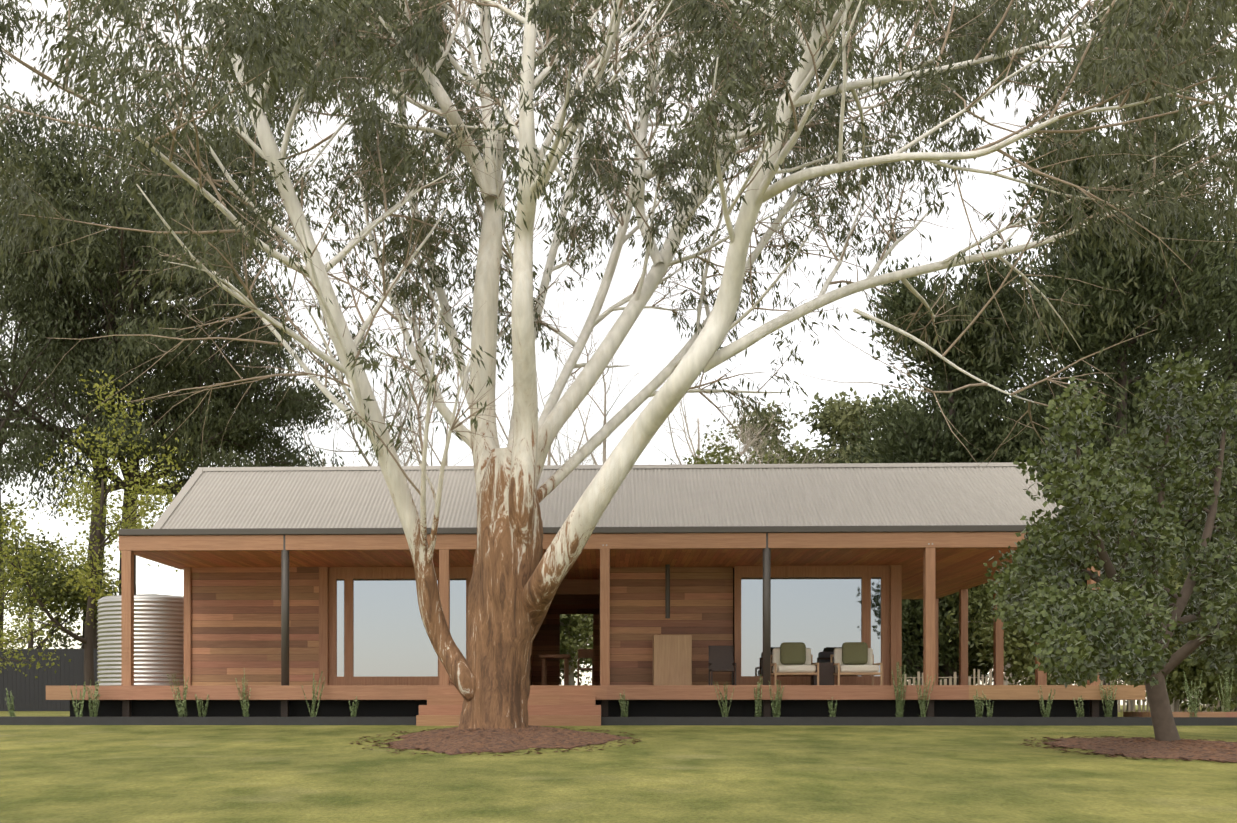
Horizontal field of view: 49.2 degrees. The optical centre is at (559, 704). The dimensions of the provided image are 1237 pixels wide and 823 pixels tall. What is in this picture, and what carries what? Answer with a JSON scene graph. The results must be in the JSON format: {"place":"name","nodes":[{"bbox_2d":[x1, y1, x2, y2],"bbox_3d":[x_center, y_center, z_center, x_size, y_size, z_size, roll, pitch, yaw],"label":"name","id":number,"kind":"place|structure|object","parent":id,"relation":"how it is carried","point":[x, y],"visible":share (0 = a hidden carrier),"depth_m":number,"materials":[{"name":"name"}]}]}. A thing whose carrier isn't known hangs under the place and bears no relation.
{"place":"outdoors","nodes":[
{"label":"outdoors","id":0,"kind":"place"},
{"bbox_2d":[0,716,111,716],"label":"garden bed","id":1,"kind":"object","parent":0,"point":[55,716],"depth_m":24.21,"materials":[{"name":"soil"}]},
{"bbox_2d":[5,662,1233,716],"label":"garden bed plants","id":2,"kind":"object","parent":1,"relation":"on","point":[899,704],"visible":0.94,"depth_m":23.03,"materials":[{"name":"green plant"}]},
{"bbox_2d":[1123,712,1236,716],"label":"boardwalk","id":3,"kind":"structure","parent":1,"relation":"on","point":[1184,714],"depth_m":22.77,"materials":[{"name":"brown wood"}]},
{"bbox_2d":[191,567,732,685],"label":"house walls","id":4,"kind":"structure","parent":0,"point":[235,621],"depth_m":26.74,"materials":[{"name":"brown wood"}]},
{"bbox_2d":[329,565,889,685],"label":"house window frames","id":5,"kind":"structure","parent":4,"relation":"in","point":[866,573],"depth_m":26.46,"materials":[{"name":"brown wood"}]},
{"bbox_2d":[337,577,880,676],"bbox_3d":[0.945,-1.530,26.579,11.031,1.958,0.008,0,0,2],"label":"window glass","id":6,"kind":"object","parent":5,"relation":"in","point":[820,618],"visible":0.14,"depth_m":26.48,"materials":[{"name":"clear glass"}]},
{"bbox_2d":[134,548,1016,598],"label":"ceiling","id":7,"kind":"structure","parent":0,"point":[956,569],"depth_m":25.32,"materials":[{"name":"brown wood"}]},
{"bbox_2d":[665,564,669,617],"bbox_3d":[2.112,-2.209,26.255,0.090,1.045,0.090,0,0,2],"label":"wall light","id":8,"kind":"object","parent":7,"relation":"attached to","point":[667,590],"visible":1,"depth_m":26.22,"materials":[{"name":"grey metal"}]},
{"bbox_2d":[551,579,599,603],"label":"house lintels","id":9,"kind":"object","parent":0,"point":[577,591],"visible":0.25,"depth_m":29.34,"materials":[{"name":"brown wood"}]},
{"bbox_2d":[118,525,1038,535],"bbox_3d":[0.990,-3.063,29.311,17.240,0.112,11.445,0,0,2],"label":"gutter","id":10,"kind":"object","parent":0,"point":[607,530],"visible":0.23,"depth_m":23.57,"materials":[{"name":"grey metal"}]},
{"bbox_2d":[70,700,1117,716],"bbox_3d":[0.491,0.113,23.953,18.600,0.400,0.050,0,0,2],"label":"deck skirt","id":11,"kind":"object","parent":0,"point":[636,708],"visible":0.43,"depth_m":23.88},
{"bbox_2d":[160,466,1057,528],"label":"house roof","id":12,"kind":"structure","parent":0,"point":[829,496],"depth_m":25.05,"materials":[{"name":"grey metal"}]},
{"bbox_2d":[151,462,1064,528],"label":"house roof caps","id":13,"kind":"object","parent":12,"relation":"on","point":[175,502],"visible":0.35,"depth_m":26.43,"materials":[{"name":"grey metal"}]},
{"bbox_2d":[0,0,1236,729],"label":"gum tree","id":14,"kind":"object","parent":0,"point":[262,42],"depth_m":17.40,"materials":[{"name":"plant"}]},
{"bbox_2d":[0,705,1236,822],"bbox_3d":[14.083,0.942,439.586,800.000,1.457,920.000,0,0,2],"label":"lawn","id":15,"kind":"structure","parent":0,"point":[331,774],"depth_m":12.28,"materials":[{"name":"green plant"}]},
{"bbox_2d":[0,544,70,677],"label":"broadleaf tree","id":16,"kind":"object","parent":15,"relation":"on","point":[6,588],"depth_m":39.28,"materials":[{"name":"green plant"}]},
{"bbox_2d":[0,649,97,710],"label":"dark fence","id":17,"kind":"object","parent":15,"relation":"on","point":[28,692],"visible":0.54,"depth_m":45.42,"materials":[{"name":"grey metal"}]},
{"bbox_2d":[0,491,139,648],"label":"broadleaf tree","id":18,"kind":"object","parent":15,"relation":"on","point":[77,603],"depth_m":50.49,"materials":[{"name":"green plant"}]},
{"bbox_2d":[0,369,192,685],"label":"broadleaf tree","id":19,"kind":"object","parent":15,"relation":"on","point":[140,503],"depth_m":34.73,"materials":[{"name":"green plant"}]},
{"bbox_2d":[0,0,221,648],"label":"pine tree","id":20,"kind":"object","parent":15,"relation":"on","point":[26,336],"depth_m":52.95,"materials":[{"name":"green plant"}]},
{"bbox_2d":[97,594,183,685],"bbox_3d":[-8.519,-1.057,28.311,2.272,2.540,2.272,0,0,2],"label":"water tank","id":21,"kind":"object","parent":15,"relation":"on","point":[158,638],"visible":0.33,"depth_m":27.31,"materials":[{"name":"metal"}]},
{"bbox_2d":[0,40,350,594],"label":"pine tree","id":22,"kind":"object","parent":15,"relation":"on","point":[165,382],"depth_m":50.03,"materials":[{"name":"green plant"}]},
{"bbox_2d":[0,64,384,648],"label":"pine tree","id":23,"kind":"object","parent":15,"relation":"on","point":[104,261],"depth_m":48.16,"materials":[{"name":"green plant"}]},
{"bbox_2d":[274,349,441,466],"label":"tree","id":24,"kind":"object","parent":15,"relation":"on","point":[347,443],"visible":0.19,"depth_m":70.03,"materials":[{"name":"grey plant"}]},
{"bbox_2d":[287,278,553,466],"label":"tree","id":25,"kind":"object","parent":15,"relation":"on","point":[385,403],"visible":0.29,"depth_m":61.39,"materials":[{"name":"plant"}]},
{"bbox_2d":[343,354,506,465],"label":"tree","id":26,"kind":"object","parent":15,"relation":"on","point":[413,456],"visible":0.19,"depth_m":65.77,"materials":[{"name":"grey plant"}]},
{"bbox_2d":[349,725,640,755],"bbox_3d":[-0.823,0.415,18.463,3.916,0.307,7.011,0,0,2],"label":"mulch bed","id":27,"kind":"object","parent":15,"relation":"on","point":[453,741],"visible":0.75,"depth_m":17.04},
{"bbox_2d":[416,695,600,725],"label":"house steps","id":28,"kind":"structure","parent":15,"relation":"on","point":[543,710],"depth_m":22.73,"materials":[{"name":"brown wood"}]},
{"bbox_2d":[446,309,625,464],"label":"tree","id":29,"kind":"object","parent":15,"relation":"on","point":[549,456],"visible":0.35,"depth_m":60.07,"materials":[{"name":"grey plant"}]},
{"bbox_2d":[560,650,591,684],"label":"shrub","id":30,"kind":"object","parent":15,"relation":"on","point":[580,675],"depth_m":51.82,"materials":[{"name":"green plant"}]},
{"bbox_2d":[560,614,592,684],"bbox_3d":[0.199,-2.380,40.691,5.912,5.198,4.659,0,0,38],"label":"tree","id":31,"kind":"object","parent":15,"relation":"on","point":[579,631],"depth_m":39.97,"materials":[{"name":"green plant"}]},
{"bbox_2d":[563,615,591,672],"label":"tree","id":32,"kind":"object","parent":15,"relation":"on","point":[577,647],"depth_m":46.65,"materials":[{"name":"green plant"}]},
{"bbox_2d":[567,614,592,638],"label":"tree","id":33,"kind":"object","parent":15,"relation":"on","point":[583,623],"depth_m":40.68,"materials":[{"name":"green plant"}]},
{"bbox_2d":[510,255,696,464],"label":"tree","id":34,"kind":"object","parent":15,"relation":"on","point":[605,415],"visible":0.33,"depth_m":63.56,"materials":[{"name":"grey plant"}]},
{"bbox_2d":[122,700,1098,716],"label":"house stumps","id":35,"kind":"object","parent":15,"relation":"on","point":[126,708],"visible":0.6,"depth_m":23.56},
{"bbox_2d":[46,685,1145,699],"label":"house deck","id":36,"kind":"structure","parent":35,"relation":"on","point":[747,692],"depth_m":23.27,"materials":[{"name":"brown wood"}]},
{"bbox_2d":[539,654,570,684],"bbox_3d":[-0.087,-0.717,29.710,0.666,0.760,1.000,0,0,2],"label":"table","id":37,"kind":"object","parent":36,"relation":"on","point":[545,657],"visible":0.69,"depth_m":29.30,"materials":[{"name":"brown wood"}]},
{"bbox_2d":[577,649,593,684],"bbox_3d":[0.579,-0.787,29.688,0.352,0.900,0.400,0,0,2],"label":"chair","id":38,"kind":"object","parent":36,"relation":"on","point":[585,653],"visible":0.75,"depth_m":29.85,"materials":[{"name":"brown wood"}]},
{"bbox_2d":[121,548,1099,685],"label":"house posts","id":39,"kind":"object","parent":36,"relation":"on","point":[930,634],"visible":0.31,"depth_m":24.00,"materials":[{"name":"brown wood"}]},
{"bbox_2d":[281,535,288,685],"bbox_3d":[-4.858,-1.665,23.886,0.140,2.917,0.140,0,0,2],"label":"downpipe","id":40,"kind":"object","parent":39,"relation":"attached to","point":[284,617],"visible":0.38,"depth_m":23.83,"materials":[{"name":"grey metal"}]},
{"bbox_2d":[119,532,1027,551],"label":"fascia beam","id":41,"kind":"structure","parent":39,"relation":"on","point":[866,540],"depth_m":23.61,"materials":[{"name":"brown wood"}]},
{"bbox_2d":[763,533,770,684],"bbox_3d":[3.632,-1.665,23.602,0.140,2.917,0.140,0,0,2],"label":"downpipe","id":42,"kind":"object","parent":39,"relation":"attached to","point":[766,614],"visible":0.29,"depth_m":23.54,"materials":[{"name":"grey metal"}]},
{"bbox_2d":[936,579,992,597],"bbox_3d":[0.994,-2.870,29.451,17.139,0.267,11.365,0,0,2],"label":"beam","id":43,"kind":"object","parent":39,"relation":"on","point":[963,588],"depth_m":31.69,"materials":[{"name":"brown wood"}]},
{"bbox_2d":[653,635,691,684],"bbox_3d":[2.187,-0.838,26.152,0.727,1.003,0.600,0,0,2],"label":"cabinet","id":44,"kind":"object","parent":36,"relation":"on","point":[672,659],"visible":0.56,"depth_m":25.85,"materials":[{"name":"brown wood"}]},
{"bbox_2d":[708,645,735,684],"bbox_3d":[3.090,-0.737,25.542,0.474,0.800,0.700,0,0,2],"label":"rocking chair","id":45,"kind":"object","parent":36,"relation":"on","point":[721,658],"visible":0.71,"depth_m":25.80,"materials":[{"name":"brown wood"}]},
{"bbox_2d":[771,655,818,684],"bbox_3d":[4.394,-0.647,25.248,0.815,0.620,0.835,0,0,2],"label":"armchair frame","id":46,"kind":"object","parent":36,"relation":"on","point":[776,674],"visible":0.65,"depth_m":24.84,"materials":[{"name":"brown wood"}]},
{"bbox_2d":[772,648,815,672],"bbox_3d":[4.394,-0.837,25.238,0.720,0.480,0.740,0,0,2],"label":"armchair","id":47,"kind":"object","parent":46,"relation":"on","point":[807,666],"visible":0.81,"depth_m":24.89,"materials":[{"name":"beige fabric"}]},
{"bbox_2d":[780,642,805,664],"bbox_3d":[4.399,-0.967,25.368,0.480,0.420,0.160,0,0,2],"label":"cushion","id":48,"kind":"object","parent":47,"relation":"on","point":[792,653],"visible":1,"depth_m":25.29,"materials":[{"name":"green fabric"}]},
{"bbox_2d":[811,662,834,684],"bbox_3d":[4.983,-0.567,25.528,0.400,0.460,0.400,0,0,2],"label":"side table","id":49,"kind":"object","parent":36,"relation":"on","point":[826,672],"visible":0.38,"depth_m":25.33,"materials":[{"name":"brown wood"}]},
{"bbox_2d":[830,654,881,684],"bbox_3d":[5.551,-0.647,25.209,0.815,0.620,0.835,0,0,2],"label":"armchair frame","id":50,"kind":"object","parent":36,"relation":"on","point":[839,674],"visible":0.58,"depth_m":24.80,"materials":[{"name":"brown wood"}]},
{"bbox_2d":[834,648,878,672],"bbox_3d":[5.550,-0.837,25.199,0.720,0.480,0.740,0,0,2],"label":"seat cushion","id":51,"kind":"object","parent":50,"relation":"on","point":[869,666],"visible":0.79,"depth_m":24.86,"materials":[{"name":"beige fabric"}]},
{"bbox_2d":[842,642,867,664],"bbox_3d":[5.555,-0.967,25.329,0.480,0.420,0.160,0,0,2],"label":"cushion","id":52,"kind":"object","parent":51,"relation":"on","point":[854,653],"visible":1,"depth_m":25.25,"materials":[{"name":"green fabric"}]},
{"bbox_2d":[0,717,1236,725],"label":"ground edging","id":53,"kind":"object","parent":15,"relation":"on","point":[1000,721],"depth_m":22.50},
{"bbox_2d":[687,439,741,463],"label":"tree","id":54,"kind":"object","parent":15,"relation":"on","point":[722,453],"depth_m":45.01,"materials":[{"name":"green plant"}]},
{"bbox_2d":[627,306,817,463],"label":"tree","id":55,"kind":"object","parent":15,"relation":"on","point":[698,421],"visible":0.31,"depth_m":69.17,"materials":[{"name":"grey plant"}]},
{"bbox_2d":[664,420,802,463],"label":"tree","id":56,"kind":"object","parent":15,"relation":"on","point":[702,460],"visible":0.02,"depth_m":45.18,"materials":[{"name":"plant"}]},
{"bbox_2d":[675,386,846,463],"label":"tree","id":57,"kind":"object","parent":15,"relation":"on","point":[747,442],"visible":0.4,"depth_m":66.94,"materials":[{"name":"plant"}]},
{"bbox_2d":[728,400,795,463],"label":"tree","id":58,"kind":"object","parent":15,"relation":"on","point":[774,422],"depth_m":98.92,"materials":[{"name":"green plant"}]},
{"bbox_2d":[746,428,880,463],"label":"tree","id":59,"kind":"object","parent":15,"relation":"on","point":[808,459],"depth_m":93.02,"materials":[{"name":"green plant"}]},
{"bbox_2d":[781,387,896,463],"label":"tree","id":60,"kind":"object","parent":15,"relation":"on","point":[843,413],"depth_m":93.08,"materials":[{"name":"green plant"}]},
{"bbox_2d":[842,389,948,452],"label":"tree","id":61,"kind":"object","parent":15,"relation":"on","point":[900,396],"depth_m":94.28,"materials":[{"name":"green plant"}]},
{"bbox_2d":[836,234,1046,684],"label":"cypress tree","id":62,"kind":"object","parent":15,"relation":"on","point":[893,446],"depth_m":44.74,"materials":[{"name":"green plant"}]},
{"bbox_2d":[902,617,987,669],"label":"tree","id":63,"kind":"object","parent":15,"relation":"on","point":[916,640],"depth_m":47.27,"materials":[{"name":"green plant"}]},
{"bbox_2d":[902,585,992,675],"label":"shrub","id":64,"kind":"object","parent":15,"relation":"on","point":[910,643],"depth_m":46.22,"materials":[{"name":"green plant"}]},
{"bbox_2d":[938,635,992,684],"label":"shrub","id":65,"kind":"object","parent":15,"relation":"on","point":[982,668],"depth_m":48.18,"materials":[{"name":"green plant"}]},
{"bbox_2d":[882,243,1052,684],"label":"cypress tree","id":66,"kind":"object","parent":15,"relation":"on","point":[959,404],"depth_m":50.21,"materials":[{"name":"green plant"}]},
{"bbox_2d":[938,581,1012,684],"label":"shrub","id":67,"kind":"object","parent":15,"relation":"on","point":[981,591],"depth_m":42.35,"materials":[{"name":"green plant"}]},
{"bbox_2d":[968,615,1086,684],"bbox_3d":[12.250,-1.330,35.139,3.401,3.514,4.959,0,0,2],"label":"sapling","id":68,"kind":"object","parent":15,"relation":"on","point":[1014,656],"depth_m":34.80,"materials":[{"name":"green plant"}]},
{"bbox_2d":[902,669,1233,711],"bbox_3d":[22.209,-0.436,39.108,25.000,1.300,0.035,0,0,2],"label":"picket fence","id":69,"kind":"object","parent":15,"relation":"on","point":[978,677],"visible":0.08,"depth_m":39.40,"materials":[{"name":"beige wood"}]},
{"bbox_2d":[957,76,1236,684],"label":"cypress tree","id":70,"kind":"object","parent":15,"relation":"on","point":[1095,271],"depth_m":41.22,"materials":[{"name":"green plant"}]},
{"bbox_2d":[1003,158,1215,682],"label":"cypress tree","id":71,"kind":"object","parent":15,"relation":"on","point":[1129,397],"depth_m":49.85,"materials":[{"name":"green plant"}]},
{"bbox_2d":[983,351,1236,741],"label":"apple tree","id":72,"kind":"object","parent":15,"relation":"on","point":[1086,650],"depth_m":15.71,"materials":[{"name":"green plant"}]},
{"bbox_2d":[1020,736,1236,762],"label":"mulch bed","id":73,"kind":"object","parent":15,"relation":"on","point":[1181,749],"visible":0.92,"depth_m":15.59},
{"bbox_2d":[1111,569,1236,711],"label":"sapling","id":74,"kind":"object","parent":15,"relation":"on","point":[1175,680],"depth_m":29.49,"materials":[{"name":"green plant"}]},
{"bbox_2d":[1162,544,1186,711],"bbox_3d":[17.195,-2.156,37.981,3.970,4.749,5.508,0,0,2],"label":"tree","id":75,"kind":"object","parent":15,"relation":"on","point":[1176,572],"depth_m":37.23,"materials":[{"name":"green plant"}]},
{"bbox_2d":[1131,193,1236,710],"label":"cypress tree","id":76,"kind":"object","parent":15,"relation":"on","point":[1230,312],"depth_m":44.28,"materials":[{"name":"green plant"}]},
{"bbox_2d":[1147,438,1236,570],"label":"tree","id":77,"kind":"object","parent":15,"relation":"on","point":[1171,552],"depth_m":41.74,"materials":[{"name":"green plant"}]},
{"bbox_2d":[1166,551,1236,711],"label":"tree","id":78,"kind":"object","parent":15,"relation":"on","point":[1178,578],"depth_m":33.30,"materials":[{"name":"green plant"}]},
{"bbox_2d":[1178,222,1236,392],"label":"cypress tree","id":79,"kind":"object","parent":15,"relation":"on","point":[1212,367],"depth_m":52.12,"materials":[{"name":"green plant"}]},
{"bbox_2d":[0,0,1236,704],"label":"sky","id":80,"kind":"structure","parent":0,"point":[833,359],"materials":[{"name":"white"}]},
{"bbox_2d":[733,568,733,684],"bbox_3d":[-0.240,-1.584,31.031,14.138,2.495,8.090,0,0,2],"label":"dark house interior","id":81,"kind":"object","parent":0,"point":[733,620],"depth_m":28.95,"materials":[{"name":"black"}]},
{"bbox_2d":[1075,514,1204,710],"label":"tree","id":82,"kind":"object","parent":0,"point":[1131,705],"depth_m":45.97,"materials":[{"name":"green plant"}]}
]}

